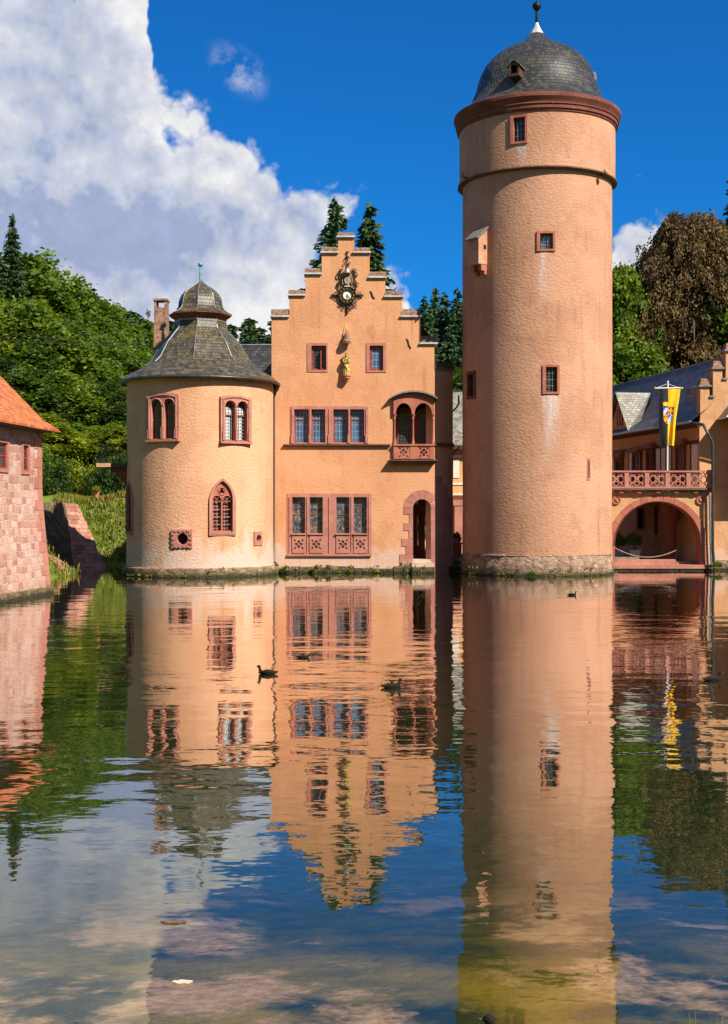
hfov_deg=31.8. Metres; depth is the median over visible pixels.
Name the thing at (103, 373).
broadleaf tree
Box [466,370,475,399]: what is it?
window
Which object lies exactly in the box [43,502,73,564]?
retaining wall
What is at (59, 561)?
rubble bank
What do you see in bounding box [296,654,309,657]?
duck
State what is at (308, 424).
window
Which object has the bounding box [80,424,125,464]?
bushy tree
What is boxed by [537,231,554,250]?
window
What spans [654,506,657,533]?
window
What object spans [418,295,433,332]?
spruce tree
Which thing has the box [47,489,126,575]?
grass
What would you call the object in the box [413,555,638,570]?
courtyard paving
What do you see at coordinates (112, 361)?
broadleaf tree
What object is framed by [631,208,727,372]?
beech tree
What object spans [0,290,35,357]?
broadleaf tree
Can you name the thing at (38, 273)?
broadleaf tree
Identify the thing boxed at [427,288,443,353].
spruce tree
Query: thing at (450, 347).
spruce tree
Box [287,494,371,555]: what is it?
window
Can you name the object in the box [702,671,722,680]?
duck
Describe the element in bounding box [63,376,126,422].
broadleaf tree
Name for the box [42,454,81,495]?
shrub
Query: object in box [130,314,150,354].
larch tree
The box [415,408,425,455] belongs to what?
window
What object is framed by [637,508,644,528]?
window
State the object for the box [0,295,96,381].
broadleaf tree
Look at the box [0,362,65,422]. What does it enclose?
broadleaf tree
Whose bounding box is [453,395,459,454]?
gutter pipe
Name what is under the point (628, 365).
broadleaf tree
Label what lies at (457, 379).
broadleaf tree
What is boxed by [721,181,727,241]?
spruce tree
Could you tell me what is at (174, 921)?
floating leaf
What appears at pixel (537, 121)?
round tower
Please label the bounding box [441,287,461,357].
spruce tree
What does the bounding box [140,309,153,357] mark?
tree
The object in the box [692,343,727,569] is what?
stepped gable house
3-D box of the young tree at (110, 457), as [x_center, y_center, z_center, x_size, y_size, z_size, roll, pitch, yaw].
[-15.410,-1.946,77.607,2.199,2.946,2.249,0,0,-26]
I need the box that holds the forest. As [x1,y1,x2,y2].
[125,304,458,343]
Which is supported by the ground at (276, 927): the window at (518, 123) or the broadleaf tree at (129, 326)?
the broadleaf tree at (129, 326)
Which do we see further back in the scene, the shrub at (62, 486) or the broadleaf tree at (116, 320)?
the broadleaf tree at (116, 320)
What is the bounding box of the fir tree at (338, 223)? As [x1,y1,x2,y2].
[299,196,349,289]
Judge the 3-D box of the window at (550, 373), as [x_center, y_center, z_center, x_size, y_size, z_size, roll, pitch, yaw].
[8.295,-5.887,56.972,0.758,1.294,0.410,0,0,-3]
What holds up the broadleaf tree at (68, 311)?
on the ground at (276, 927)
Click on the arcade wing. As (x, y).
(659, 507)
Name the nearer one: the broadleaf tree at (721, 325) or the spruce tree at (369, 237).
the spruce tree at (369, 237)
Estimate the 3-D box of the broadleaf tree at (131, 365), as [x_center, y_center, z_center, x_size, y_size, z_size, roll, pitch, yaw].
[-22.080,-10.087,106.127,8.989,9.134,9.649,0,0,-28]
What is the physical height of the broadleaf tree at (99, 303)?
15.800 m
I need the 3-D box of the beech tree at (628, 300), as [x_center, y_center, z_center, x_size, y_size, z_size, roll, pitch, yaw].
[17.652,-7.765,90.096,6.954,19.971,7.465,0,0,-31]
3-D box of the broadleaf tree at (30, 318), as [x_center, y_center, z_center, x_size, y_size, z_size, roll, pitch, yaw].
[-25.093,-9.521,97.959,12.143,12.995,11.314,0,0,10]
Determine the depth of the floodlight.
57.46 m
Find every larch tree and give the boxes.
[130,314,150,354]
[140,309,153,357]
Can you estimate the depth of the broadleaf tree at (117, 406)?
88.50 m
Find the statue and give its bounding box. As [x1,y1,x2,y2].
[342,352,350,381]
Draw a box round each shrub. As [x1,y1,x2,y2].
[42,446,67,489]
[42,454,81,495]
[43,451,94,495]
[76,460,97,491]
[80,451,119,496]
[97,447,125,495]
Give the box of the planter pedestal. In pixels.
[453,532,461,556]
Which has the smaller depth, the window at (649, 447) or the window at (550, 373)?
the window at (550, 373)
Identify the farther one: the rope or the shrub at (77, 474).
the shrub at (77, 474)
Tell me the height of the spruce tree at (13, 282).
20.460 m
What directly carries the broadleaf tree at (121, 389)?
on the ground at (276, 927)
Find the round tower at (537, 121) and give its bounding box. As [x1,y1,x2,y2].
[454,0,620,576]
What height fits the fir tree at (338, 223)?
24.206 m
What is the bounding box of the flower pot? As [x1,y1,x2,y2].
[91,485,100,497]
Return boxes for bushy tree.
[36,412,82,444]
[42,421,90,462]
[42,421,91,464]
[51,430,108,470]
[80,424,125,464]
[87,420,126,459]
[97,426,126,461]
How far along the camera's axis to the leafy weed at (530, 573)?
56.35 m
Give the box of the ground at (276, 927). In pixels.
[0,459,727,1023]
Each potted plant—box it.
[615,530,625,556]
[624,529,643,557]
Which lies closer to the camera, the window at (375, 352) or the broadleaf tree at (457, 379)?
the window at (375, 352)
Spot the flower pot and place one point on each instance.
(95, 490)
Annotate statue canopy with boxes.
[342,323,350,343]
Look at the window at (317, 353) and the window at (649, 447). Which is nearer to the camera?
the window at (317, 353)
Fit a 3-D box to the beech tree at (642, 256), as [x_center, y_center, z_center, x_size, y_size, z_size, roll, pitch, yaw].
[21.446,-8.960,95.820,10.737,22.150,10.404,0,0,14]
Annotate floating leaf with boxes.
[9,857,21,859]
[160,919,185,923]
[172,979,192,983]
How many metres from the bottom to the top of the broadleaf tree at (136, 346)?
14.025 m
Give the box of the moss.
[119,558,617,576]
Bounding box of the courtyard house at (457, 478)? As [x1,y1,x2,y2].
[425,392,462,547]
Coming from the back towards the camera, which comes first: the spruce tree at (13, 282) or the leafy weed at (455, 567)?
the spruce tree at (13, 282)
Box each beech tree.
[612,260,673,371]
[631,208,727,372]
[634,245,695,368]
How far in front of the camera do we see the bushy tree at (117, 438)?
84.95 m
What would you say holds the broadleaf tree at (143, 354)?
on the ground at (276, 927)
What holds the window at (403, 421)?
in the gabled hall
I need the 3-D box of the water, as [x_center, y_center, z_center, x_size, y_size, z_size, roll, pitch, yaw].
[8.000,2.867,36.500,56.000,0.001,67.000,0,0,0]
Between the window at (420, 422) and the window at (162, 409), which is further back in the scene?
the window at (420, 422)
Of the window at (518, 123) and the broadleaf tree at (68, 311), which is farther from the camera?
the broadleaf tree at (68, 311)
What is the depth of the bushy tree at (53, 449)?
84.04 m
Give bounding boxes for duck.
[255,665,277,673]
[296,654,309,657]
[381,678,401,687]
[478,1014,496,1023]
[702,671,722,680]
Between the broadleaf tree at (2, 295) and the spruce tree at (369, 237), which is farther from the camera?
the broadleaf tree at (2, 295)
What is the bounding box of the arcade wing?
[612,357,721,570]
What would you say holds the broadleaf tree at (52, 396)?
on the ground at (276, 927)
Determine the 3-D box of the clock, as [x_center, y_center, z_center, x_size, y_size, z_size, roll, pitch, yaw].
[-0.783,-10.748,59.860,1.520,2.945,0.380,0,0,0]
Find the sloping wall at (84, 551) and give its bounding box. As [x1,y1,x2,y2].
[65,503,105,566]
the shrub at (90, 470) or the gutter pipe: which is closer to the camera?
the gutter pipe
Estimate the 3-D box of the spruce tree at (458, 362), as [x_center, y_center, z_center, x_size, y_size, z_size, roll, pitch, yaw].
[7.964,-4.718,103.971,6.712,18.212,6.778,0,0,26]
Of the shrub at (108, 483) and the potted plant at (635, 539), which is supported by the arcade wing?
the potted plant at (635, 539)
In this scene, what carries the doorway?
in the gabled hall
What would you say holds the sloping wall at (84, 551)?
on the ground at (276, 927)
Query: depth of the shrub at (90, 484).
75.51 m
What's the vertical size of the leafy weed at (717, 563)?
0.338 m
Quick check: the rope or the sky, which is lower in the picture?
the rope
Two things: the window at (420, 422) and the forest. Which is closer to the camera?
the window at (420, 422)
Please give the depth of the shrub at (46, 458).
78.23 m
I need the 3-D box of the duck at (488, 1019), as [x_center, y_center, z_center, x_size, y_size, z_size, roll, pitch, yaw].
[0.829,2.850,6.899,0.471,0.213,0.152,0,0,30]
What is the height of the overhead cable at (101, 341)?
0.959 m
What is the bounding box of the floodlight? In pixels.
[600,169,607,176]
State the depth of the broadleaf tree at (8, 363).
88.80 m
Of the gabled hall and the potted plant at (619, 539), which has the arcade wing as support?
the potted plant at (619, 539)
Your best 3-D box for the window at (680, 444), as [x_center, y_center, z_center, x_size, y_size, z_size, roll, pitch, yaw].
[15.870,-2.391,64.777,0.450,2.600,1.540,0,0,-10]
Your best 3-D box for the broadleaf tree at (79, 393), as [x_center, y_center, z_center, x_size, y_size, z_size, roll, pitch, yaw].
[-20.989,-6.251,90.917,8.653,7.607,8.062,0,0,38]
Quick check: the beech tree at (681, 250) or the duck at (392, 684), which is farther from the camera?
the beech tree at (681, 250)
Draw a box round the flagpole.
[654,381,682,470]
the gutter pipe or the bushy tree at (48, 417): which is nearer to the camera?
the gutter pipe
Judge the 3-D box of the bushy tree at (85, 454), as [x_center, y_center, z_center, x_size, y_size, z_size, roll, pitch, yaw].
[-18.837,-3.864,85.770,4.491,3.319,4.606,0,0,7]
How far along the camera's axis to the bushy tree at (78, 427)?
86.03 m
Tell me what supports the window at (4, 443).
in the stone outbuilding
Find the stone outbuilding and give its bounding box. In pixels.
[0,376,58,603]
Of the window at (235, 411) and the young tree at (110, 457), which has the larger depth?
the young tree at (110, 457)
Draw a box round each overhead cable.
[3,339,271,344]
[5,337,149,347]
[6,333,271,343]
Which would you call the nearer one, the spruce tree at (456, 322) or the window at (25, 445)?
the window at (25, 445)
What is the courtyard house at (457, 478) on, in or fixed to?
on the ground at (276, 927)
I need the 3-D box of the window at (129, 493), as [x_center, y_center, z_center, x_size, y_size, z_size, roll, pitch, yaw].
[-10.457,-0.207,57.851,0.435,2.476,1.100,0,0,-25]
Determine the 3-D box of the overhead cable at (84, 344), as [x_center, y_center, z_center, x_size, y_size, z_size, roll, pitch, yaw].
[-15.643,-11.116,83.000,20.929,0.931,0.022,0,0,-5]
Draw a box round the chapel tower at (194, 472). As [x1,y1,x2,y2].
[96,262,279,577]
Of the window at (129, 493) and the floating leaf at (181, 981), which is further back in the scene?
the window at (129, 493)
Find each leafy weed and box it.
[449,563,459,570]
[526,570,535,575]
[712,560,722,566]
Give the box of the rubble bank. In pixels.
[48,554,79,570]
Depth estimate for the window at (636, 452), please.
70.39 m
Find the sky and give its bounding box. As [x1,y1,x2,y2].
[0,0,727,340]
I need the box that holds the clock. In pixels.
[331,251,362,313]
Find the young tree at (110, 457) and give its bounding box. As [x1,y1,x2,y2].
[93,456,116,476]
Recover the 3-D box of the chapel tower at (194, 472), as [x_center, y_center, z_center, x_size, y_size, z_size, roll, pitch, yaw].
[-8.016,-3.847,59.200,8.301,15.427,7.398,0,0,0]
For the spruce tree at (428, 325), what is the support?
on the ground at (276, 927)
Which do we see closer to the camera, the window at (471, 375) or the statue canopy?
the window at (471, 375)
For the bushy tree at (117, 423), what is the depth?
86.60 m
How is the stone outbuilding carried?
on the ground at (276, 927)
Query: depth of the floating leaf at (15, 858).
10.57 m
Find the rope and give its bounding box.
[616,548,675,557]
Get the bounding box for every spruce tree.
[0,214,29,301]
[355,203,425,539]
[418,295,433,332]
[422,314,441,359]
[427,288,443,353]
[434,292,452,360]
[437,325,459,367]
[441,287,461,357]
[454,345,461,367]
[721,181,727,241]
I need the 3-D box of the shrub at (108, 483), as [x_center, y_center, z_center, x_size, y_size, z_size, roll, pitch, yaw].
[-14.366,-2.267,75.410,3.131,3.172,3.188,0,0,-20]
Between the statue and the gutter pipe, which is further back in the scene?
the gutter pipe
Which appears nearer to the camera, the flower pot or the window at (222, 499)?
the window at (222, 499)
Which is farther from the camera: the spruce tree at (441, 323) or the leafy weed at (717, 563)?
the spruce tree at (441, 323)
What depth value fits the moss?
59.10 m
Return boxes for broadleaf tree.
[0,247,100,335]
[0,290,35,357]
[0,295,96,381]
[0,300,106,379]
[0,356,32,394]
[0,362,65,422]
[9,366,86,420]
[15,316,122,383]
[19,267,100,335]
[37,370,107,427]
[51,283,133,348]
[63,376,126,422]
[80,326,130,383]
[84,382,126,424]
[88,390,126,426]
[90,296,138,350]
[99,335,147,386]
[108,305,145,349]
[123,348,152,374]
[125,323,153,349]
[434,356,461,391]
[612,323,668,385]
[681,255,727,361]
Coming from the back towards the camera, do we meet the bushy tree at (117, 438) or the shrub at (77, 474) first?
the bushy tree at (117, 438)
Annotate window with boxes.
[0,438,8,472]
[21,441,30,474]
[125,480,132,534]
[145,393,180,441]
[209,478,235,535]
[219,395,252,443]
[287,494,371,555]
[290,406,367,443]
[307,343,327,371]
[366,343,385,371]
[395,408,414,455]
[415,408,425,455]
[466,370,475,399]
[510,114,527,144]
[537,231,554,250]
[542,365,559,393]
[612,452,623,490]
[625,446,642,490]
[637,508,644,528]
[639,443,654,490]
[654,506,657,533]
[668,438,686,490]
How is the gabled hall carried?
on the ground at (276, 927)
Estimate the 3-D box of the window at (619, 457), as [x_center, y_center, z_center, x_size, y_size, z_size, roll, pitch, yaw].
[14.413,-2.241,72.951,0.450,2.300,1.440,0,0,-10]
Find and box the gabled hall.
[241,233,454,572]
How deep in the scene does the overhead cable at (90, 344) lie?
82.61 m
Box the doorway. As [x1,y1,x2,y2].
[400,490,433,562]
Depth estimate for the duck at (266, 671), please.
22.60 m

